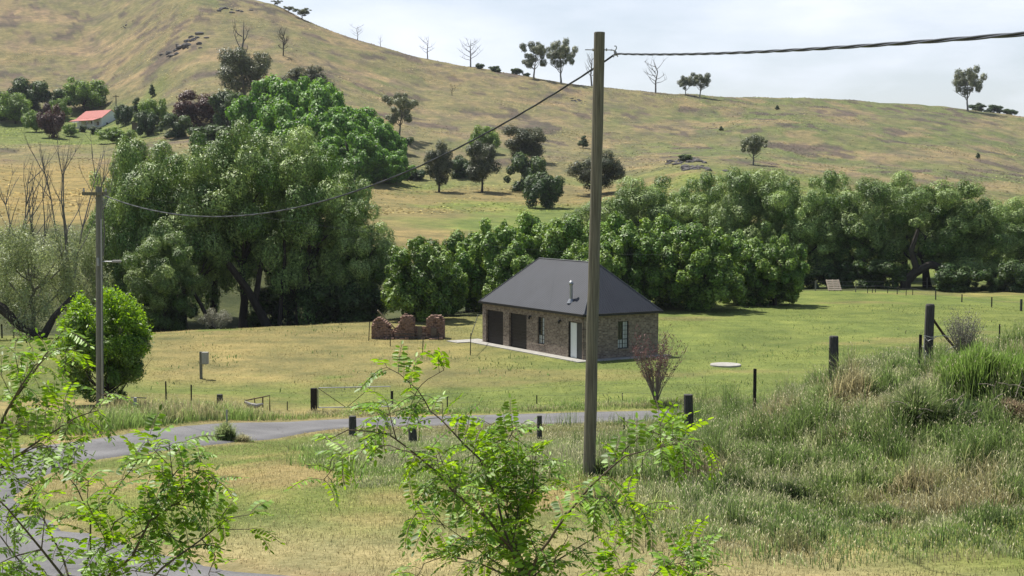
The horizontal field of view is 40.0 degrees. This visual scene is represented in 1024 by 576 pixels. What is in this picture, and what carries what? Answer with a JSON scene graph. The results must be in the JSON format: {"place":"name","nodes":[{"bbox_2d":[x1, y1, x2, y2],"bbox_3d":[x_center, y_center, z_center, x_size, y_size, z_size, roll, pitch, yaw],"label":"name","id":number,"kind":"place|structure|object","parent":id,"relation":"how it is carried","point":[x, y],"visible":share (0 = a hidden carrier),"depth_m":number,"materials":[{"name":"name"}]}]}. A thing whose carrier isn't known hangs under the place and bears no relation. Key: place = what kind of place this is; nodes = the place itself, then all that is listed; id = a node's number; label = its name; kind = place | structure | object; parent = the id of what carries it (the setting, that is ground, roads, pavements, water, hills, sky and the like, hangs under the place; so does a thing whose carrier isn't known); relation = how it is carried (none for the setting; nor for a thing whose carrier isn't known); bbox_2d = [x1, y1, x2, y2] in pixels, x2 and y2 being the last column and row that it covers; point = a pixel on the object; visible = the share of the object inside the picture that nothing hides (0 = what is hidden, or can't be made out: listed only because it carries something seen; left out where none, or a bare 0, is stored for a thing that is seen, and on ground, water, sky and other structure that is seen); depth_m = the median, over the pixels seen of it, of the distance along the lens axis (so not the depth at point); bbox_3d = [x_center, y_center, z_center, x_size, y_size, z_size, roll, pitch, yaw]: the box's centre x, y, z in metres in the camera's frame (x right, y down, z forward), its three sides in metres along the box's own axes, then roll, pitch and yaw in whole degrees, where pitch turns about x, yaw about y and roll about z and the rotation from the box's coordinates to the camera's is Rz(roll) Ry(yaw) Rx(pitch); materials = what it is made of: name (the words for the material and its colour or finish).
{"place":"outdoors","nodes":[
{"label":"outdoors","id":0,"kind":"place"},
{"bbox_2d":[0,410,678,575],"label":"driveway","id":1,"kind":"structure","parent":0,"point":[102,448],"depth_m":40.34,"materials":[{"name":"grey asphalt"}]},
{"bbox_2d":[0,391,776,434],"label":"verge grass","id":2,"kind":"structure","parent":0,"point":[123,414],"depth_m":51.40,"materials":[{"name":"green plant"}]},
{"bbox_2d":[286,411,680,489],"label":"fence line grass","id":3,"kind":"structure","parent":0,"point":[556,447],"depth_m":33.99,"materials":[{"name":"green plant"}]},
{"bbox_2d":[0,0,1023,575],"bbox_3d":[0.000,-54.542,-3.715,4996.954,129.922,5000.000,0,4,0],"label":"ground","id":4,"kind":"structure","parent":0,"point":[76,36],"depth_m":158.60,"materials":[{"name":"green plant"}]},
{"bbox_2d":[0,90,32,123],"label":"lime tree","id":5,"kind":"object","parent":4,"relation":"on","point":[16,107],"visible":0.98,"depth_m":393.47,"materials":[{"name":"green plant"}]},
{"bbox_2d":[8,76,48,109],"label":"garden tree","id":6,"kind":"object","parent":4,"relation":"on","point":[33,91],"visible":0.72,"depth_m":408.64,"materials":[{"name":"green plant"}]},
{"bbox_2d":[0,146,59,278],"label":"dead tree","id":7,"kind":"object","parent":4,"relation":"on","point":[28,202],"visible":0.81,"depth_m":92.95,"materials":[{"name":"brown wood"}]},
{"bbox_2d":[0,240,74,338],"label":"grey willow","id":8,"kind":"object","parent":4,"relation":"on","point":[46,330],"visible":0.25,"depth_m":90.20,"materials":[{"name":"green plant"}]},
{"bbox_2d":[0,214,85,339],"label":"grey willow","id":9,"kind":"object","parent":4,"relation":"on","point":[23,294],"visible":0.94,"depth_m":91.28,"materials":[{"name":"green plant"}]},
{"bbox_2d":[36,103,65,137],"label":"purple tree","id":10,"kind":"object","parent":4,"relation":"on","point":[47,123],"visible":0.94,"depth_m":345.06,"materials":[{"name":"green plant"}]},
{"bbox_2d":[22,118,107,278],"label":"dead tree","id":11,"kind":"object","parent":4,"relation":"on","point":[62,186],"visible":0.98,"depth_m":93.00,"materials":[{"name":"brown wood"}]},
{"bbox_2d":[0,322,137,559],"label":"locust tree","id":12,"kind":"object","parent":4,"relation":"on","point":[20,410],"visible":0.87,"depth_m":7.98,"materials":[{"name":"green plant"}]},
{"bbox_2d":[42,223,114,316],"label":"grey willow","id":13,"kind":"object","parent":4,"relation":"on","point":[87,260],"visible":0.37,"depth_m":96.17,"materials":[{"name":"green plant"}]},
{"bbox_2d":[60,77,110,110],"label":"lime tree","id":14,"kind":"object","parent":4,"relation":"on","point":[83,93],"visible":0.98,"depth_m":411.18,"materials":[{"name":"green plant"}]},
{"bbox_2d":[69,110,114,128],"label":"white cottage","id":15,"kind":"structure","parent":4,"relation":"on","point":[97,118],"depth_m":385.39,"materials":[{"name":"paint"}]},
{"bbox_2d":[82,186,120,407],"bbox_3d":[-15.128,0.595,52.121,1.344,8.698,0.361,0,4,0],"label":"utility pole","id":16,"kind":"object","parent":4,"relation":"on","point":[98,193],"visible":0.96,"depth_m":52.03,"materials":[{"name":"wood"}]},
{"bbox_2d":[53,281,155,405],"bbox_3d":[-15.820,2.315,54.699,3.989,5.180,3.801,0,4,0],"label":"locust shrub","id":17,"kind":"object","parent":4,"relation":"on","point":[124,364],"visible":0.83,"depth_m":54.06,"materials":[{"name":"green plant"}]},
{"bbox_2d":[80,134,160,331],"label":"willow tree","id":18,"kind":"object","parent":4,"relation":"on","point":[121,218],"visible":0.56,"depth_m":101.67,"materials":[{"name":"green plant"}]},
{"bbox_2d":[0,404,284,575],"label":"locust tree","id":19,"kind":"object","parent":4,"relation":"on","point":[166,476],"visible":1,"depth_m":6.65,"materials":[{"name":"green plant"}]},
{"bbox_2d":[102,137,187,267],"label":"willow tree","id":20,"kind":"object","parent":4,"relation":"on","point":[156,151],"visible":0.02,"depth_m":108.26,"materials":[{"name":"green plant"}]},
{"bbox_2d":[120,231,204,331],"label":"willow tree","id":21,"kind":"object","parent":4,"relation":"on","point":[161,287],"visible":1,"depth_m":96.65,"materials":[{"name":"green plant"}]},
{"bbox_2d":[157,112,192,137],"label":"garden tree","id":22,"kind":"object","parent":4,"relation":"on","point":[178,130],"visible":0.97,"depth_m":315.24,"materials":[{"name":"green plant"}]},
{"bbox_2d":[118,142,236,329],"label":"willow tree","id":23,"kind":"object","parent":4,"relation":"on","point":[177,189],"visible":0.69,"depth_m":101.02,"materials":[{"name":"green plant"}]},
{"bbox_2d":[172,88,218,128],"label":"purple tree","id":24,"kind":"object","parent":4,"relation":"on","point":[203,109],"visible":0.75,"depth_m":328.75,"materials":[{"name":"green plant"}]},
{"bbox_2d":[168,130,252,319],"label":"willow tree","id":25,"kind":"object","parent":4,"relation":"on","point":[213,292],"visible":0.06,"depth_m":111.11,"materials":[{"name":"green plant"}]},
{"bbox_2d":[207,89,242,127],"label":"garden tree","id":26,"kind":"object","parent":4,"relation":"on","point":[220,102],"visible":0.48,"depth_m":317.54,"materials":[{"name":"green plant"}]},
{"bbox_2d":[182,115,292,327],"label":"willow tree","id":27,"kind":"object","parent":4,"relation":"on","point":[233,174],"visible":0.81,"depth_m":102.52,"materials":[{"name":"green plant"}]},
{"bbox_2d":[215,20,272,96],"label":"gum tree","id":28,"kind":"object","parent":4,"relation":"on","point":[232,61],"visible":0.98,"depth_m":342.28,"materials":[{"name":"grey plant"}]},
{"bbox_2d":[225,74,302,132],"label":"tree","id":29,"kind":"object","parent":4,"relation":"on","point":[250,105],"visible":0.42,"depth_m":283.28,"materials":[{"name":"green plant"}]},
{"bbox_2d":[230,131,307,325],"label":"willow tree","id":30,"kind":"object","parent":4,"relation":"on","point":[280,315],"visible":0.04,"depth_m":106.93,"materials":[{"name":"green plant"}]},
{"bbox_2d":[246,283,301,327],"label":"dark bush","id":31,"kind":"object","parent":4,"relation":"on","point":[268,301],"visible":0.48,"depth_m":105.14,"materials":[{"name":"green plant"}]},
{"bbox_2d":[235,99,316,149],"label":"tree","id":32,"kind":"object","parent":4,"relation":"on","point":[281,113],"visible":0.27,"depth_m":255.42,"materials":[{"name":"green plant"}]},
{"bbox_2d":[266,74,344,110],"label":"tree","id":33,"kind":"object","parent":4,"relation":"on","point":[306,84],"visible":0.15,"depth_m":286.54,"materials":[{"name":"green plant"}]},
{"bbox_2d":[257,123,360,324],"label":"willow tree","id":34,"kind":"object","parent":4,"relation":"on","point":[308,177],"visible":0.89,"depth_m":103.14,"materials":[{"name":"green plant"}]},
{"bbox_2d":[275,110,357,157],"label":"tree","id":35,"kind":"object","parent":4,"relation":"on","point":[339,125],"visible":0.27,"depth_m":251.78,"materials":[{"name":"green plant"}]},
{"bbox_2d":[293,279,344,323],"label":"dark bush","id":36,"kind":"object","parent":4,"relation":"on","point":[324,302],"visible":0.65,"depth_m":103.16,"materials":[{"name":"green plant"}]},
{"bbox_2d":[293,84,371,122],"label":"tree","id":37,"kind":"object","parent":4,"relation":"on","point":[316,102],"visible":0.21,"depth_m":280.20,"materials":[{"name":"green plant"}]},
{"bbox_2d":[298,157,376,322],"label":"willow tree","id":38,"kind":"object","parent":4,"relation":"on","point":[357,196],"visible":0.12,"depth_m":107.11,"materials":[{"name":"green plant"}]},
{"bbox_2d":[317,130,392,184],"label":"tree","id":39,"kind":"object","parent":4,"relation":"on","point":[366,153],"visible":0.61,"depth_m":241.90,"materials":[{"name":"green plant"}]},
{"bbox_2d":[336,279,387,322],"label":"dark bush","id":40,"kind":"object","parent":4,"relation":"on","point":[353,307],"visible":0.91,"depth_m":101.50,"materials":[{"name":"green plant"}]},
{"bbox_2d":[326,104,398,143],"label":"tree","id":41,"kind":"object","parent":4,"relation":"on","point":[357,116],"visible":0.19,"depth_m":276.34,"materials":[{"name":"green plant"}]},
{"bbox_2d":[326,199,401,316],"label":"willow tree","id":42,"kind":"object","parent":4,"relation":"on","point":[365,269],"visible":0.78,"depth_m":102.97,"materials":[{"name":"green plant"}]},
{"bbox_2d":[356,120,407,155],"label":"tree","id":43,"kind":"object","parent":4,"relation":"on","point":[384,134],"visible":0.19,"depth_m":268.81,"materials":[{"name":"green plant"}]},
{"bbox_2d":[381,92,418,135],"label":"gum tree","id":44,"kind":"object","parent":4,"relation":"on","point":[407,104],"visible":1,"depth_m":316.81,"materials":[{"name":"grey plant"}]},
{"bbox_2d":[371,313,444,339],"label":"brick ruin","id":45,"kind":"object","parent":4,"relation":"on","point":[406,328],"visible":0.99,"depth_m":86.40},
{"bbox_2d":[380,235,456,321],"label":"elm tree","id":46,"kind":"object","parent":4,"relation":"on","point":[419,288],"visible":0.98,"depth_m":97.67,"materials":[{"name":"green plant"}]},
{"bbox_2d":[424,139,453,191],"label":"dark gum","id":47,"kind":"object","parent":4,"relation":"on","point":[438,169],"visible":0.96,"depth_m":245.64,"materials":[{"name":"green plant"}]},
{"bbox_2d":[442,263,468,315],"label":"elm tree","id":48,"kind":"object","parent":4,"relation":"on","point":[456,299],"visible":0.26,"depth_m":103.64,"materials":[{"name":"green plant"}]},
{"bbox_2d":[442,229,482,311],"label":"elm tree","id":49,"kind":"object","parent":4,"relation":"on","point":[452,247],"visible":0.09,"depth_m":111.33,"materials":[{"name":"green plant"}]},
{"bbox_2d":[464,138,502,191],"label":"dark gum","id":50,"kind":"object","parent":4,"relation":"on","point":[483,156],"visible":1,"depth_m":247.54,"materials":[{"name":"green plant"}]},
{"bbox_2d":[454,217,541,304],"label":"elm tree","id":51,"kind":"object","parent":4,"relation":"on","point":[488,253],"visible":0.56,"depth_m":106.82,"materials":[{"name":"green plant"}]},
{"bbox_2d":[283,340,721,575],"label":"locust sapling","id":52,"kind":"object","parent":4,"relation":"on","point":[512,546],"visible":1,"depth_m":7.31,"materials":[{"name":"green plant"}]},
{"bbox_2d":[481,248,534,296],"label":"elm tree","id":53,"kind":"object","parent":4,"relation":"on","point":[510,263],"visible":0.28,"depth_m":102.28,"materials":[{"name":"green plant"}]},
{"bbox_2d":[0,0,1023,215],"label":"hill tussocks","id":54,"kind":"object","parent":4,"relation":"on","point":[385,212],"visible":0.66,"depth_m":346.78,"materials":[{"name":"beige plant"}]},
{"bbox_2d":[349,394,693,441],"bbox_3d":[-0.267,4.076,43.059,10.524,2.943,9.246,0,4,0],"label":"fence","id":55,"kind":"object","parent":4,"relation":"on","point":[688,406],"visible":0.53,"depth_m":43.24,"materials":[{"name":"wood"}]},
{"bbox_2d":[499,124,547,158],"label":"dark gum","id":56,"kind":"object","parent":4,"relation":"on","point":[524,141],"visible":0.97,"depth_m":293.42,"materials":[{"name":"green plant"}]},
{"bbox_2d":[503,152,547,191],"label":"green bush","id":57,"kind":"object","parent":4,"relation":"on","point":[522,165],"visible":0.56,"depth_m":248.65,"materials":[{"name":"green plant"}]},
{"bbox_2d":[508,208,561,251],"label":"elm tree","id":58,"kind":"object","parent":4,"relation":"on","point":[530,224],"visible":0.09,"depth_m":111.92,"materials":[{"name":"green plant"}]},
{"bbox_2d":[521,170,565,207],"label":"green bush","id":59,"kind":"object","parent":4,"relation":"on","point":[547,189],"visible":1,"depth_m":217.36,"materials":[{"name":"green plant"}]},
{"bbox_2d":[546,37,577,82],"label":"gum tree","id":60,"kind":"object","parent":4,"relation":"on","point":[563,51],"visible":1,"depth_m":455.37,"materials":[{"name":"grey plant"}]},
{"bbox_2d":[526,214,603,258],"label":"elm tree","id":61,"kind":"object","parent":4,"relation":"on","point":[555,238],"visible":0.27,"depth_m":106.55,"materials":[{"name":"green plant"}]},
{"bbox_2d":[478,258,663,359],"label":"brick outbuilding","id":62,"kind":"structure","parent":4,"relation":"on","point":[539,305],"depth_m":77.86,"materials":[{"name":"brick"}]},
{"bbox_2d":[511,313,526,349],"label":"garage door","id":63,"kind":"structure","parent":62,"relation":"in","point":[518,321],"depth_m":81.08,"materials":[{"name":"black metal"}]},
{"bbox_2d":[560,242,620,276],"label":"elm tree","id":64,"kind":"object","parent":4,"relation":"on","point":[605,259],"visible":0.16,"depth_m":103.35,"materials":[{"name":"green plant"}]},
{"bbox_2d":[564,149,626,190],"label":"dark gum","id":65,"kind":"object","parent":4,"relation":"on","point":[612,170],"visible":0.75,"depth_m":243.17,"materials":[{"name":"green plant"}]},
{"bbox_2d":[583,32,617,476],"bbox_3d":[1.882,-0.465,30.038,0.730,9.902,0.271,0,4,0],"label":"utility pole","id":66,"kind":"object","parent":4,"relation":"on","point":[590,411],"visible":0.94,"depth_m":29.93,"materials":[{"name":"wood"}]},
{"bbox_2d":[103,54,613,216],"bbox_3d":[-6.432,-3.846,40.756,0.044,3.743,27.852,-3,5,-38],"label":"overhead cable","id":67,"kind":"object","parent":66,"relation":"attached to","point":[578,78],"visible":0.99,"depth_m":36.44,"materials":[{"name":"black rubber"}]},
{"bbox_2d":[615,31,1023,55],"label":"overhead cable","id":68,"kind":"object","parent":66,"relation":"attached to","point":[978,37],"visible":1,"depth_m":15.68,"materials":[{"name":"black rubber"}]},
{"bbox_2d":[600,217,677,300],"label":"elm tree","id":69,"kind":"object","parent":4,"relation":"on","point":[642,274],"visible":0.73,"depth_m":106.61,"materials":[{"name":"green plant"}]},
{"bbox_2d":[601,176,679,237],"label":"willow tree","id":70,"kind":"object","parent":4,"relation":"on","point":[629,200],"visible":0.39,"depth_m":144.17,"materials":[{"name":"green plant"}]},
{"bbox_2d":[568,515,739,575],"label":"locust sapling","id":71,"kind":"object","parent":4,"relation":"on","point":[696,561],"visible":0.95,"depth_m":7.76,"materials":[{"name":"green plant"}]},
{"bbox_2d":[629,323,687,402],"bbox_3d":[6.261,3.226,59.403,2.731,3.503,2.447,0,4,0],"label":"maroon shrub","id":72,"kind":"object","parent":4,"relation":"on","point":[656,387],"visible":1,"depth_m":59.49,"materials":[{"name":"brown plant"}]},
{"bbox_2d":[626,172,707,226],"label":"willow tree","id":73,"kind":"object","parent":4,"relation":"on","point":[676,196],"visible":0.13,"depth_m":148.26,"materials":[{"name":"green plant"}]},
{"bbox_2d":[641,211,702,306],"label":"elm tree","id":74,"kind":"object","parent":4,"relation":"on","point":[666,223],"visible":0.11,"depth_m":111.08,"materials":[{"name":"green plant"}]},
{"bbox_2d":[660,223,746,311],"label":"elm tree","id":75,"kind":"object","parent":4,"relation":"on","point":[704,280],"visible":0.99,"depth_m":105.84,"materials":[{"name":"green plant"}]},
{"bbox_2d":[675,169,735,233],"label":"willow tree","id":76,"kind":"object","parent":4,"relation":"on","point":[701,201],"visible":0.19,"depth_m":145.21,"materials":[{"name":"green plant"}]},
{"bbox_2d":[704,165,769,243],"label":"willow tree","id":77,"kind":"object","parent":4,"relation":"on","point":[739,183],"visible":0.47,"depth_m":139.69,"materials":[{"name":"green plant"}]},
{"bbox_2d":[722,229,777,305],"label":"elm tree","id":78,"kind":"object","parent":4,"relation":"on","point":[744,267],"visible":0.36,"depth_m":111.74,"materials":[{"name":"green plant"}]},
{"bbox_2d":[727,166,813,262],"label":"willow tree","id":79,"kind":"object","parent":4,"relation":"on","point":[762,208],"visible":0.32,"depth_m":138.73,"materials":[{"name":"green plant"}]},
{"bbox_2d":[530,321,1023,570],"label":"bank grass","id":80,"kind":"structure","parent":4,"relation":"on","point":[898,439],"depth_m":27.49,"materials":[{"name":"green plant"}]},
{"bbox_2d":[745,234,810,305],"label":"elm tree","id":81,"kind":"object","parent":4,"relation":"on","point":[783,263],"visible":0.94,"depth_m":110.91,"materials":[{"name":"green plant"}]},
{"bbox_2d":[758,173,845,269],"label":"willow tree","id":82,"kind":"object","parent":4,"relation":"on","point":[803,229],"visible":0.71,"depth_m":135.46,"materials":[{"name":"green plant"}]},
{"bbox_2d":[800,169,868,286],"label":"willow tree","id":83,"kind":"object","parent":4,"relation":"on","point":[828,183],"visible":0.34,"depth_m":137.67,"materials":[{"name":"green plant"}]},
{"bbox_2d":[812,261,860,287],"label":"dark bush","id":84,"kind":"object","parent":4,"relation":"on","point":[841,272],"visible":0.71,"depth_m":133.27,"materials":[{"name":"green plant"}]},
{"bbox_2d":[819,175,908,286],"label":"willow tree","id":85,"kind":"object","parent":4,"relation":"on","point":[875,237],"visible":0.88,"depth_m":133.85,"materials":[{"name":"green plant"}]},
{"bbox_2d":[851,257,908,288],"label":"dark bush","id":86,"kind":"object","parent":4,"relation":"on","point":[875,269],"visible":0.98,"depth_m":131.57,"materials":[{"name":"green plant"}]},
{"bbox_2d":[845,502,928,528],"bbox_3d":[6.545,3.957,24.531,1.391,0.518,1.256,-2,4,-26],"label":"grass tussock","id":87,"kind":"object","parent":4,"relation":"on","point":[879,511],"depth_m":24.45,"materials":[{"name":"green plant"}]},
{"bbox_2d":[875,170,931,279],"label":"willow tree","id":88,"kind":"object","parent":4,"relation":"on","point":[901,183],"visible":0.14,"depth_m":144.51,"materials":[{"name":"green plant"}]},
{"bbox_2d":[856,378,965,430],"bbox_3d":[8.329,2.447,29.788,3.140,1.157,3.467,-3,5,-40],"label":"grass tussock","id":89,"kind":"object","parent":4,"relation":"on","point":[911,395],"depth_m":29.47,"materials":[{"name":"green plant"}]},
{"bbox_2d":[872,177,982,288],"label":"willow tree","id":90,"kind":"object","parent":4,"relation":"on","point":[909,216],"visible":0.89,"depth_m":132.56,"materials":[{"name":"green plant"}]},
{"bbox_2d":[922,304,958,363],"bbox_3d":[10.878,1.461,35.155,1.385,2.125,0.464,-1,4,-11],"label":"strainer post","id":91,"kind":"object","parent":4,"relation":"on","point":[930,322],"visible":0.48,"depth_m":35.06,"materials":[{"name":"wood"}]},
{"bbox_2d":[931,262,987,291],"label":"dark bush","id":92,"kind":"object","parent":4,"relation":"on","point":[950,278],"visible":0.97,"depth_m":127.33,"materials":[{"name":"green plant"}]},
{"bbox_2d":[937,304,989,353],"bbox_3d":[10.860,1.135,33.712,1.102,1.534,1.154,0,4,0],"label":"grey shrub","id":93,"kind":"object","parent":4,"relation":"on","point":[963,338],"visible":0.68,"depth_m":33.65,"materials":[{"name":"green plant"}]},
{"bbox_2d":[912,179,1018,285],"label":"willow tree","id":94,"kind":"object","parent":4,"relation":"on","point":[990,216],"visible":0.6,"depth_m":132.04,"materials":[{"name":"green plant"}]},
{"bbox_2d":[951,64,987,110],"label":"gum tree","id":95,"kind":"object","parent":4,"relation":"on","point":[970,80],"visible":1,"depth_m":491.54,"materials":[{"name":"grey plant"}]},
{"bbox_2d":[931,336,1023,403],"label":"grass tussock","id":96,"kind":"object","parent":4,"relation":"on","point":[980,358],"depth_m":30.26,"materials":[{"name":"green plant"}]},
{"bbox_2d":[971,266,1012,291],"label":"dark bush","id":97,"kind":"object","parent":4,"relation":"on","point":[994,283],"visible":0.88,"depth_m":127.60,"materials":[{"name":"green plant"}]},
{"bbox_2d":[982,195,1023,282],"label":"willow tree","id":98,"kind":"object","parent":4,"relation":"on","point":[1017,218],"visible":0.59,"depth_m":136.35,"materials":[{"name":"green plant"}]},
{"bbox_2d":[996,258,1023,291],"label":"dark bush","id":99,"kind":"object","parent":4,"relation":"on","point":[1014,268],"visible":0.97,"depth_m":126.80,"materials":[{"name":"green plant"}]},
{"bbox_2d":[0,304,1023,413],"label":"paddock grass","id":100,"kind":"structure","parent":0,"point":[50,338],"depth_m":76.11,"materials":[{"name":"green plant"}]},
{"bbox_2d":[447,339,670,362],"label":"concrete path","id":101,"kind":"structure","parent":0,"point":[480,342],"depth_m":78.72,"materials":[{"name":"grey concrete"}]},
{"bbox_2d":[258,0,1023,116],"label":"sky","id":102,"kind":"structure","parent":0,"point":[923,74],"materials":[{"name":"white"}]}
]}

